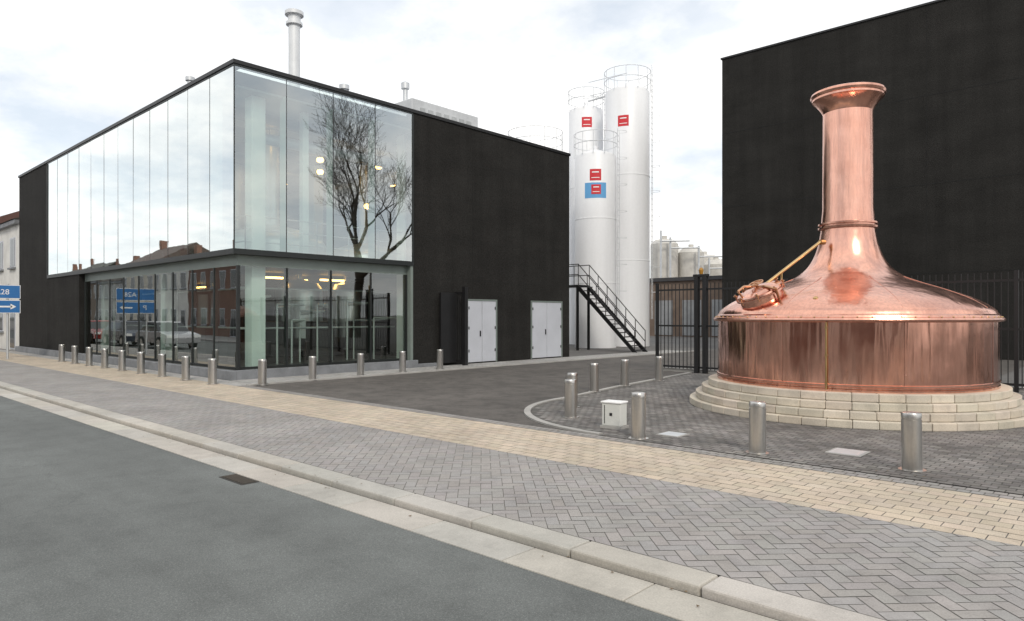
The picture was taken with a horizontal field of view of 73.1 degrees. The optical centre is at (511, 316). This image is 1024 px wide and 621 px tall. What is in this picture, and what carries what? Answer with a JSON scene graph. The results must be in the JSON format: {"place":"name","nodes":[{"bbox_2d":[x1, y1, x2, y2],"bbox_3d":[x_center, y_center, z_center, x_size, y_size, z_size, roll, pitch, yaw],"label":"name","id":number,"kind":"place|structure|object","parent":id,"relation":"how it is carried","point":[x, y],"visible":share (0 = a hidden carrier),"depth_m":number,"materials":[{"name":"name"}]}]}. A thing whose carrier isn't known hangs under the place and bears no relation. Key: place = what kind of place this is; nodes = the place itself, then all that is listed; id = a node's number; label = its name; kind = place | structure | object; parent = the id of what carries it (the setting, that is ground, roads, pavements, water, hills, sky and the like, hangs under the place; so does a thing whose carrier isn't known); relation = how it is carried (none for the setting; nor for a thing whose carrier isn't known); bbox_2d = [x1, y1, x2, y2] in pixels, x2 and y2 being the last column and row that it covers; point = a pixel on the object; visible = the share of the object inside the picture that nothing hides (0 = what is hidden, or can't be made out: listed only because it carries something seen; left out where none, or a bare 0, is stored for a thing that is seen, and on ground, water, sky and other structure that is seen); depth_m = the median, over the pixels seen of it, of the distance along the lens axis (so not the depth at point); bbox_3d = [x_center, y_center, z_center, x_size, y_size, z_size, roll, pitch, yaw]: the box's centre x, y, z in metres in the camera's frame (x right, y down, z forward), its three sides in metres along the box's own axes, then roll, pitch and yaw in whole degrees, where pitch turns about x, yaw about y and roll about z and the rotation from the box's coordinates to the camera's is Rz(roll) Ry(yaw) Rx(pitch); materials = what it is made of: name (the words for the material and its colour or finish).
{"place":"outdoors","nodes":[
{"label":"outdoors","id":0,"kind":"place"},
{"bbox_2d":[84,349,398,370],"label":"ground floor","id":1,"kind":"structure","parent":0,"point":[338,358],"depth_m":22.16,"materials":[{"name":"grey concrete"}]},
{"bbox_2d":[85,281,90,350],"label":"glazing","id":2,"kind":"structure","parent":1,"relation":"on","point":[87,313],"depth_m":26.56,"materials":[{"name":"clear glass"}]},
{"bbox_2d":[15,346,436,380],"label":"plinth","id":3,"kind":"structure","parent":1,"relation":"on","point":[223,374],"depth_m":20.23,"materials":[{"name":"grey concrete"}]},
{"bbox_2d":[91,196,396,349],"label":"walls","id":4,"kind":"structure","parent":1,"relation":"on","point":[386,214],"depth_m":31.55,"materials":[{"name":"white paint"}]},
{"bbox_2d":[84,265,406,369],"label":"mullions","id":5,"kind":"object","parent":1,"relation":"on","point":[174,316],"visible":0.88,"depth_m":21.07,"materials":[{"name":"metal"}]},
{"bbox_2d":[127,319,372,363],"bbox_3d":[-10.055,0.742,25.554,10.600,1.337,4.200,0,0,43],"label":"machinery","id":6,"kind":"object","parent":1,"relation":"on","point":[226,346],"visible":0.65,"depth_m":22.77,"materials":[{"name":"grey metal"}]},
{"bbox_2d":[101,95,405,366],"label":"columns","id":7,"kind":"structure","parent":1,"relation":"on","point":[310,195],"depth_m":20.38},
{"bbox_2d":[127,286,395,363],"bbox_3d":[-9.818,0.265,25.539,10.969,2.290,5.700,0,0,43],"label":"pipework","id":8,"kind":"object","parent":1,"relation":"on","point":[317,311],"visible":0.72,"depth_m":22.16,"materials":[{"name":"metal"}]},
{"bbox_2d":[196,274,367,351],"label":"fermenting tanks","id":9,"kind":"object","parent":1,"relation":"on","point":[310,299],"visible":0.21,"depth_m":23.50,"materials":[{"name":"silver metal"}]},
{"bbox_2d":[178,273,396,360],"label":"dark partitions","id":10,"kind":"object","parent":1,"relation":"on","point":[384,304],"visible":0.31,"depth_m":24.60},
{"bbox_2d":[19,113,568,364],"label":"walls","id":11,"kind":"structure","parent":1,"relation":"on","point":[51,315],"depth_m":25.55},
{"bbox_2d":[47,63,413,277],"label":"edge beam","id":12,"kind":"structure","parent":11,"relation":"attached to","point":[214,254],"depth_m":20.26,"materials":[{"name":"metal"}]},
{"bbox_2d":[48,66,232,274],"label":"glazing","id":13,"kind":"structure","parent":12,"relation":"attached to","point":[136,189],"depth_m":21.69,"materials":[{"name":"clear glass"}]},
{"bbox_2d":[47,65,413,274],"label":"glazing joints","id":14,"kind":"object","parent":13,"relation":"attached to","point":[412,187],"visible":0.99,"depth_m":20.09,"materials":[{"name":"metal"}]},
{"bbox_2d":[280,97,374,258],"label":"glass fins","id":15,"kind":"object","parent":12,"relation":"on","point":[329,185],"visible":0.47,"depth_m":20.20,"materials":[{"name":"clear glass"}]},
{"bbox_2d":[18,58,570,177],"bbox_3d":[-10.517,-6.620,30.531,22.060,0.100,14.180,0,0,43],"label":"coping","id":16,"kind":"object","parent":11,"relation":"on","point":[217,69],"visible":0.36,"depth_m":21.51,"materials":[{"name":"black metal"}]},
{"bbox_2d":[235,107,396,196],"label":"ceiling beams","id":17,"kind":"structure","parent":11,"relation":"attached to","point":[320,132],"depth_m":23.97,"materials":[{"name":"grey metal"}]},
{"bbox_2d":[235,71,410,127],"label":"roof","id":18,"kind":"structure","parent":17,"relation":"on","point":[269,86],"depth_m":19.86,"materials":[{"name":"metal"}]},
{"bbox_2d":[285,8,303,87],"bbox_3d":[-8.192,-8.910,26.000,0.680,5.320,0.680,0,0,43],"label":"chimney flue","id":19,"kind":"object","parent":18,"relation":"on","point":[294,24],"visible":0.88,"depth_m":25.82,"materials":[{"name":"metal"}]},
{"bbox_2d":[185,76,409,100],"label":"roof vents","id":20,"kind":"object","parent":18,"relation":"on","point":[405,86],"visible":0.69,"depth_m":27.10,"materials":[{"name":"silver metal"}]},
{"bbox_2d":[380,98,477,126],"bbox_3d":[-3.764,-7.425,29.143,3.000,2.150,3.600,0,0,43],"label":"roof plant unit","id":21,"kind":"object","parent":18,"relation":"on","point":[414,103],"visible":0.2,"depth_m":27.73,"materials":[{"name":"grey metal"}]},
{"bbox_2d":[420,107,470,124],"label":"plant louvres","id":22,"kind":"object","parent":21,"relation":"attached to","point":[445,116],"visible":0.36,"depth_m":28.04,"materials":[{"name":"grey metal"}]},
{"bbox_2d":[269,127,392,203],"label":"lamp cords","id":23,"kind":"object","parent":17,"relation":"hanging from","point":[367,169],"visible":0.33,"depth_m":24.99,"materials":[{"name":"black metal"}]},
{"bbox_2d":[316,157,394,208],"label":"pendant lamps","id":24,"kind":"object","parent":23,"relation":"hanging from","point":[320,160],"visible":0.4,"depth_m":24.95,"materials":[{"name":"white"}]},
{"bbox_2d":[406,266,412,359],"bbox_3d":[-3.332,0.010,22.332,0.298,3.280,0.100,0,0,43],"label":"glazing reveal","id":25,"kind":"object","parent":11,"relation":"attached to","point":[409,271],"visible":0.79,"depth_m":22.25,"materials":[{"name":"grey metal"}]},
{"bbox_2d":[439,287,467,364],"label":"open yard gate","id":26,"kind":"structure","parent":11,"relation":"attached to","point":[448,323],"depth_m":23.17,"materials":[{"name":"black metal"}]},
{"bbox_2d":[468,299,496,360],"bbox_3d":[-1.080,0.510,24.568,0.085,2.240,1.520,0,0,43],"label":"door frame","id":27,"kind":"object","parent":11,"relation":"attached to","point":[496,317],"visible":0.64,"depth_m":25.07,"materials":[{"name":"grey metal"}]},
{"bbox_2d":[468,301,495,361],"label":"door leaves","id":28,"kind":"object","parent":27,"relation":"in","point":[482,319],"visible":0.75,"depth_m":24.52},
{"bbox_2d":[416,152,568,319],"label":"wall joints","id":29,"kind":"object","parent":11,"relation":"attached to","point":[486,243],"depth_m":24.66,"materials":[{"name":"black metal"}]},
{"bbox_2d":[531,301,561,358],"bbox_3d":[1.357,0.510,27.217,0.085,2.240,1.920,0,0,43],"label":"door frame","id":30,"kind":"object","parent":11,"relation":"attached to","point":[561,321],"visible":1,"depth_m":27.29,"materials":[{"name":"grey metal"}]},
{"bbox_2d":[532,302,560,357],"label":"door leaves","id":31,"kind":"object","parent":30,"relation":"in","point":[547,316],"visible":1,"depth_m":27.18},
{"bbox_2d":[91,266,396,286],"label":"floor","id":32,"kind":"structure","parent":0,"point":[204,277],"depth_m":23.58,"materials":[{"name":"grey concrete"}]},
{"bbox_2d":[85,255,405,281],"bbox_3d":[-9.947,-1.490,24.592,12.660,0.280,5.730,0,0,43],"label":"transom","id":33,"kind":"object","parent":32,"relation":"on","point":[244,260],"visible":0.96,"depth_m":20.38,"materials":[{"name":"grey metal"}]},
{"bbox_2d":[196,276,343,287],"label":"strip lights","id":34,"kind":"object","parent":32,"relation":"attached to","point":[268,277],"visible":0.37,"depth_m":23.41,"materials":[{"name":"white"}]},
{"bbox_2d":[235,129,396,259],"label":"brewing vessels","id":35,"kind":"object","parent":32,"relation":"on","point":[271,181],"visible":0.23,"depth_m":22.29,"materials":[{"name":"metal"}]},
{"bbox_2d":[265,133,396,216],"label":"ducts","id":36,"kind":"object","parent":35,"relation":"on","point":[346,193],"visible":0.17,"depth_m":26.84,"materials":[{"name":"metal"}]},
{"bbox_2d":[235,215,405,260],"bbox_3d":[-10.513,-2.207,25.499,13.999,1.114,5.539,0,0,43],"label":"gallery rail","id":37,"kind":"object","parent":32,"relation":"on","point":[316,234],"visible":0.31,"depth_m":20.36,"materials":[{"name":"silver metal"}]},
{"bbox_2d":[235,84,409,192],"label":"ceiling","id":38,"kind":"structure","parent":0,"point":[347,122],"depth_m":21.59,"materials":[{"name":"white paint"}]},
{"bbox_2d":[0,396,679,620],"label":"road","id":39,"kind":"structure","parent":0,"point":[97,524],"depth_m":4.92,"materials":[{"name":"grey asphalt"}]},
{"bbox_2d":[220,474,258,484],"bbox_3d":[-2.850,1.698,7.208,0.520,0.015,0.190,0,0,43],"label":"drain grate","id":40,"kind":"object","parent":39,"relation":"on","point":[238,479],"visible":1,"depth_m":7.17,"materials":[{"name":"metal"}]},
{"bbox_2d":[228,350,693,385],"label":"side pavement","id":41,"kind":"structure","parent":0,"point":[279,380],"depth_m":21.79,"materials":[{"name":"concrete"}]},
{"bbox_2d":[309,356,316,380],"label":"steel bollard","id":42,"kind":"object","parent":41,"relation":"on","point":[312,366],"visible":0.97,"depth_m":17.68,"materials":[{"name":"silver metal"}]},
{"bbox_2d":[356,353,363,375],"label":"steel bollard","id":43,"kind":"object","parent":41,"relation":"on","point":[360,363],"visible":0.89,"depth_m":19.06,"materials":[{"name":"silver metal"}]},
{"bbox_2d":[399,351,406,371],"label":"steel bollard","id":44,"kind":"object","parent":41,"relation":"on","point":[402,361],"visible":0.97,"depth_m":20.27,"materials":[{"name":"silver metal"}]},
{"bbox_2d":[437,349,442,369],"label":"steel bollard","id":45,"kind":"object","parent":41,"relation":"on","point":[439,358],"visible":0.94,"depth_m":21.40,"materials":[{"name":"silver metal"}]},
{"bbox_2d":[0,0,933,258],"label":"sky","id":46,"kind":"structure","parent":0,"point":[70,70],"materials":[{"name":"white"}]},
{"bbox_2d":[0,349,1023,620],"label":"sidewalk","id":47,"kind":"structure","parent":0,"point":[884,547],"depth_m":6.45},
{"bbox_2d":[0,284,19,358],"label":"direction sign","id":48,"kind":"object","parent":47,"relation":"on","point":[7,293],"visible":1,"depth_m":26.54,"materials":[{"name":"metal"}]},
{"bbox_2d":[57,344,65,361],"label":"steel bollard","id":49,"kind":"object","parent":47,"relation":"on","point":[61,352],"visible":1,"depth_m":25.09,"materials":[{"name":"silver metal"}]},
{"bbox_2d":[70,346,77,363],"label":"steel bollard","id":50,"kind":"object","parent":47,"relation":"on","point":[74,354],"visible":1,"depth_m":24.03,"materials":[{"name":"silver metal"}]},
{"bbox_2d":[85,347,93,365],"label":"steel bollard","id":51,"kind":"object","parent":47,"relation":"on","point":[89,356],"visible":1,"depth_m":22.99,"materials":[{"name":"silver metal"}]},
{"bbox_2d":[101,348,109,367],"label":"steel bollard","id":52,"kind":"object","parent":47,"relation":"on","point":[104,357],"visible":1,"depth_m":21.94,"materials":[{"name":"silver metal"}]},
{"bbox_2d":[117,350,125,370],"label":"steel bollard","id":53,"kind":"object","parent":47,"relation":"on","point":[121,360],"visible":1,"depth_m":20.89,"materials":[{"name":"silver metal"}]},
{"bbox_2d":[136,352,144,373],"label":"steel bollard","id":54,"kind":"object","parent":47,"relation":"on","point":[140,362],"visible":1,"depth_m":19.83,"materials":[{"name":"silver metal"}]},
{"bbox_2d":[157,354,166,376],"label":"steel bollard","id":55,"kind":"object","parent":47,"relation":"on","point":[161,365],"visible":1,"depth_m":18.78,"materials":[{"name":"silver metal"}]},
{"bbox_2d":[181,356,191,380],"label":"steel bollard","id":56,"kind":"object","parent":47,"relation":"on","point":[185,367],"visible":1,"depth_m":17.73,"materials":[{"name":"silver metal"}]},
{"bbox_2d":[207,358,217,384],"bbox_3d":[-7.268,1.328,16.767,0.266,0.620,0.266,0,0,20],"label":"steel bollard","id":57,"kind":"object","parent":47,"relation":"on","point":[212,371],"visible":1,"depth_m":16.69,"materials":[{"name":"silver metal"}]},
{"bbox_2d":[2,336,1023,576],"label":"terrain","id":58,"kind":"structure","parent":0,"point":[573,351],"depth_m":34.57,"materials":[{"name":"grey concrete"}]},
{"bbox_2d":[0,217,18,349],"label":"white townhouse","id":59,"kind":"structure","parent":58,"relation":"on","point":[9,252],"depth_m":34.00,"materials":[{"name":"paint"}]},
{"bbox_2d":[0,238,14,347],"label":"window panes","id":60,"kind":"structure","parent":59,"relation":"in","point":[12,241],"depth_m":33.83,"materials":[{"name":"grey glass"}]},
{"bbox_2d":[0,237,15,348],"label":"window frames","id":61,"kind":"structure","parent":59,"relation":"in","point":[13,237],"depth_m":33.47,"materials":[{"name":"white paint"}]},
{"bbox_2d":[0,211,18,222],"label":"roof","id":62,"kind":"object","parent":59,"relation":"attached to","point":[4,218],"visible":0.03,"depth_m":38.78,"materials":[{"name":"tile"}]},
{"bbox_2d":[508,125,563,150],"bbox_3d":[1.336,-4.450,38.978,3.201,12.200,3.135,0,0,43],"label":"storage tank","id":63,"kind":"object","parent":58,"relation":"on","point":[544,139],"visible":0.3,"depth_m":37.94,"materials":[{"name":"white metal"}]},
{"bbox_2d":[568,86,604,343],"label":"malt silo","id":64,"kind":"object","parent":58,"relation":"on","point":[585,116],"visible":0.39,"depth_m":40.86,"materials":[{"name":"white paint"}]},
{"bbox_2d":[574,128,626,347],"bbox_3d":[4.531,-4.125,36.893,2.328,11.550,2.571,0,0,-30],"label":"malt silo","id":65,"kind":"object","parent":58,"relation":"on","point":[595,208],"visible":0.98,"depth_m":36.07,"materials":[{"name":"white paint"}]},
{"bbox_2d":[569,264,647,352],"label":"steel staircase","id":66,"kind":"structure","parent":58,"relation":"on","point":[578,287],"depth_m":33.21,"materials":[{"name":"black metal"}]},
{"bbox_2d":[604,64,659,346],"bbox_3d":[6.550,-6.150,38.920,2.604,15.600,2.780,0,0,-27],"label":"malt silo","id":67,"kind":"object","parent":58,"relation":"on","point":[627,107],"visible":0.92,"depth_m":37.88,"materials":[{"name":"white paint"}]},
{"bbox_2d":[588,73,625,101],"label":"silo walkway","id":68,"kind":"structure","parent":67,"relation":"attached to","point":[594,99],"depth_m":40.14,"materials":[{"name":"grey metal"}]},
{"bbox_2d":[650,230,721,277],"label":"storage tank farm","id":69,"kind":"object","parent":58,"relation":"on","point":[671,258],"visible":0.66,"depth_m":64.97,"materials":[{"name":"metal"}]},
{"bbox_2d":[650,275,721,336],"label":"brick shed","id":70,"kind":"structure","parent":58,"relation":"on","point":[685,281],"depth_m":56.99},
{"bbox_2d":[722,0,1023,359],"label":"walls","id":71,"kind":"structure","parent":58,"relation":"on","point":[977,225],"depth_m":28.48,"materials":[{"name":"metal"}]},
{"bbox_2d":[720,0,943,59],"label":"coping","id":72,"kind":"object","parent":71,"relation":"on","point":[860,21],"visible":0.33,"depth_m":30.34,"materials":[{"name":"black metal"}]},
{"bbox_2d":[722,7,1023,281],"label":"panel joints","id":73,"kind":"object","parent":71,"relation":"attached to","point":[926,95],"visible":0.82,"depth_m":28.01,"materials":[{"name":"black metal"}]},
{"bbox_2d":[254,350,1023,461],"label":"driveway","id":74,"kind":"structure","parent":0,"point":[509,394],"depth_m":16.49,"materials":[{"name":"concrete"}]},
{"bbox_2d":[257,359,267,385],"bbox_3d":[-5.958,1.328,16.491,0.266,0.620,0.266,1,0,-6],"label":"steel bollard","id":75,"kind":"object","parent":74,"relation":"on","point":[262,372],"visible":1,"depth_m":16.41,"materials":[{"name":"silver metal"}]},
{"bbox_2d":[655,267,1023,392],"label":"metal fence","id":76,"kind":"object","parent":74,"relation":"on","point":[704,368],"visible":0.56,"depth_m":19.92,"materials":[{"name":"metal"}]},
{"bbox_2d":[524,372,1023,494],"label":"paved island","id":77,"kind":"structure","parent":0,"point":[991,460],"depth_m":9.28,"materials":[{"name":"stone"}]},
{"bbox_2d":[562,379,578,417],"bbox_3d":[0.949,1.328,11.228,0.266,0.620,0.266,0,0,35],"label":"steel bollard","id":78,"kind":"object","parent":77,"relation":"on","point":[570,408],"visible":1,"depth_m":11.15,"materials":[{"name":"silver metal"}]},
{"bbox_2d":[567,372,579,407],"bbox_3d":[1.090,1.328,12.504,0.266,0.620,0.266,1,-1,-34],"label":"steel bollard","id":79,"kind":"object","parent":77,"relation":"on","point":[571,375],"visible":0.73,"depth_m":12.44,"materials":[{"name":"silver metal"}]},
{"bbox_2d":[588,363,600,391],"bbox_3d":[1.798,1.328,15.059,0.266,0.620,0.266,-1,0,11],"label":"steel bollard","id":80,"kind":"object","parent":77,"relation":"on","point":[594,376],"visible":1,"depth_m":14.98,"materials":[{"name":"silver metal"}]},
{"bbox_2d":[600,399,628,429],"bbox_3d":[1.511,1.442,10.192,0.340,0.395,0.260,0,0,36],"label":"electrical service box","id":81,"kind":"object","parent":77,"relation":"on","point":[614,414],"visible":1,"depth_m":10.10,"materials":[{"name":"metal"}]},
{"bbox_2d":[621,359,629,385],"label":"steel bollard","id":82,"kind":"object","parent":77,"relation":"on","point":[624,372],"visible":0.98,"depth_m":16.27,"materials":[{"name":"silver metal"}]},
{"bbox_2d":[628,392,648,440],"bbox_3d":[1.695,1.328,9.262,0.266,0.620,0.266,0,1,-7],"label":"steel bollard","id":83,"kind":"object","parent":77,"relation":"on","point":[638,416],"visible":1,"depth_m":9.18,"materials":[{"name":"silver metal"}]},
{"bbox_2d":[654,356,663,380],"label":"steel bollard","id":84,"kind":"object","parent":77,"relation":"on","point":[659,368],"visible":1,"depth_m":17.58,"materials":[{"name":"silver metal"}]},
{"bbox_2d":[656,431,689,437],"bbox_3d":[2.236,1.636,9.601,0.340,0.016,0.340,0,0,43],"label":"manhole cover","id":85,"kind":"object","parent":77,"relation":"on","point":[673,434],"visible":1,"depth_m":9.56,"materials":[{"name":"metal"}]},
{"bbox_2d":[746,401,768,454],"bbox_3d":[2.941,1.328,8.279,0.266,0.620,0.266,1,0,26],"label":"steel bollard","id":86,"kind":"object","parent":77,"relation":"on","point":[757,427],"visible":1,"depth_m":8.20,"materials":[{"name":"silver metal"}]},
{"bbox_2d":[825,447,869,456],"bbox_3d":[4.048,1.636,8.333,0.400,0.016,0.400,0,0,43],"label":"manhole cover","id":87,"kind":"object","parent":77,"relation":"on","point":[850,452],"visible":1,"depth_m":8.29,"materials":[{"name":"metal"}]},
{"bbox_2d":[689,82,1023,431],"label":"copper brewing kettle","id":88,"kind":"object","parent":77,"relation":"on","point":[849,327],"visible":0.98,"depth_m":10.90,"materials":[{"name":"metal"}]},
{"bbox_2d":[898,411,926,472],"bbox_3d":[4.258,1.328,7.363,0.266,0.620,0.266,-1,0,-32],"label":"steel bollard","id":89,"kind":"object","parent":77,"relation":"on","point":[911,444],"visible":1,"depth_m":7.28,"materials":[{"name":"silver metal"}]},
{"label":"ground","id":90,"kind":"structure","parent":0,"visible":0},
{"bbox_2d":[0,381,885,620],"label":"kerb","id":91,"kind":"structure","parent":90,"relation":"on","point":[642,581],"depth_m":5.22,"materials":[{"name":"concrete"}]}
]}

